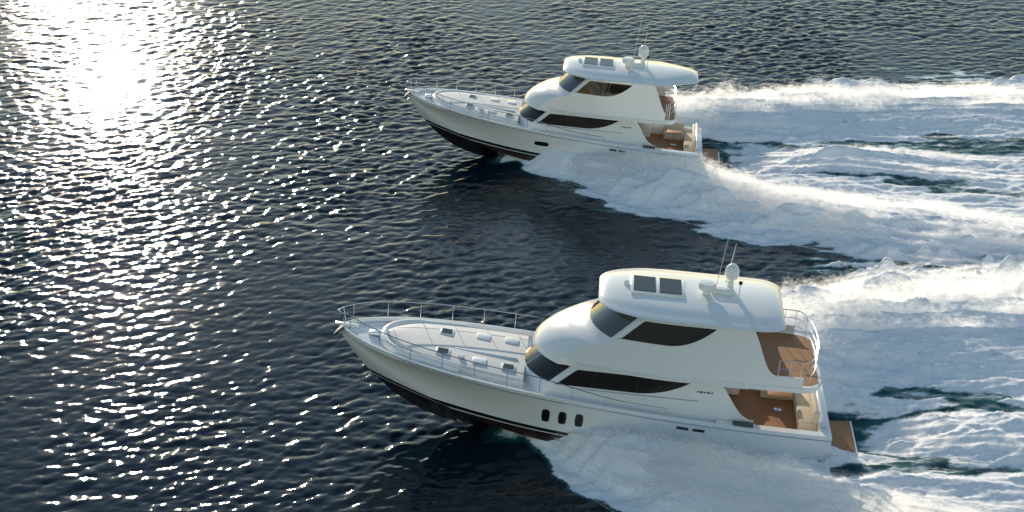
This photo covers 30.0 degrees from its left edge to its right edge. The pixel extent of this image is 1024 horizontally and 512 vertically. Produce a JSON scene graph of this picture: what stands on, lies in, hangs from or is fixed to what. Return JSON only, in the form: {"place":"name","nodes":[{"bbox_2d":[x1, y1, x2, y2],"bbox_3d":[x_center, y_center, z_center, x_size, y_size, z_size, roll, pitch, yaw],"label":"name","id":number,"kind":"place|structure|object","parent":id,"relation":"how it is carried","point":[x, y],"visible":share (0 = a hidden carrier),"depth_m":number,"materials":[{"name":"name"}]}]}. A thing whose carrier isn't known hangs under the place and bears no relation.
{"place":"outdoors","nodes":[
{"label":"outdoors","id":0,"kind":"place"},
{"bbox_2d":[0,0,1023,511],"bbox_3d":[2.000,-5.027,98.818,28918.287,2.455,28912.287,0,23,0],"label":"sea","id":1,"kind":"structure","parent":0,"point":[216,216],"depth_m":91.25,"materials":[{"name":"liquid"}]},
{"bbox_2d":[404,15,719,167],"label":"yacht","id":2,"kind":"object","parent":1,"relation":"on","point":[609,106],"visible":0.99,"depth_m":98.75,"materials":[{"name":"paint"}]},
{"bbox_2d":[334,229,857,461],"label":"yacht","id":3,"kind":"object","parent":1,"relation":"on","point":[728,359],"visible":1,"depth_m":70.44,"materials":[{"name":"paint"}]},
{"bbox_2d":[548,81,1023,511],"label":"wake foam","id":4,"kind":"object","parent":1,"relation":"on","point":[703,465],"depth_m":83.13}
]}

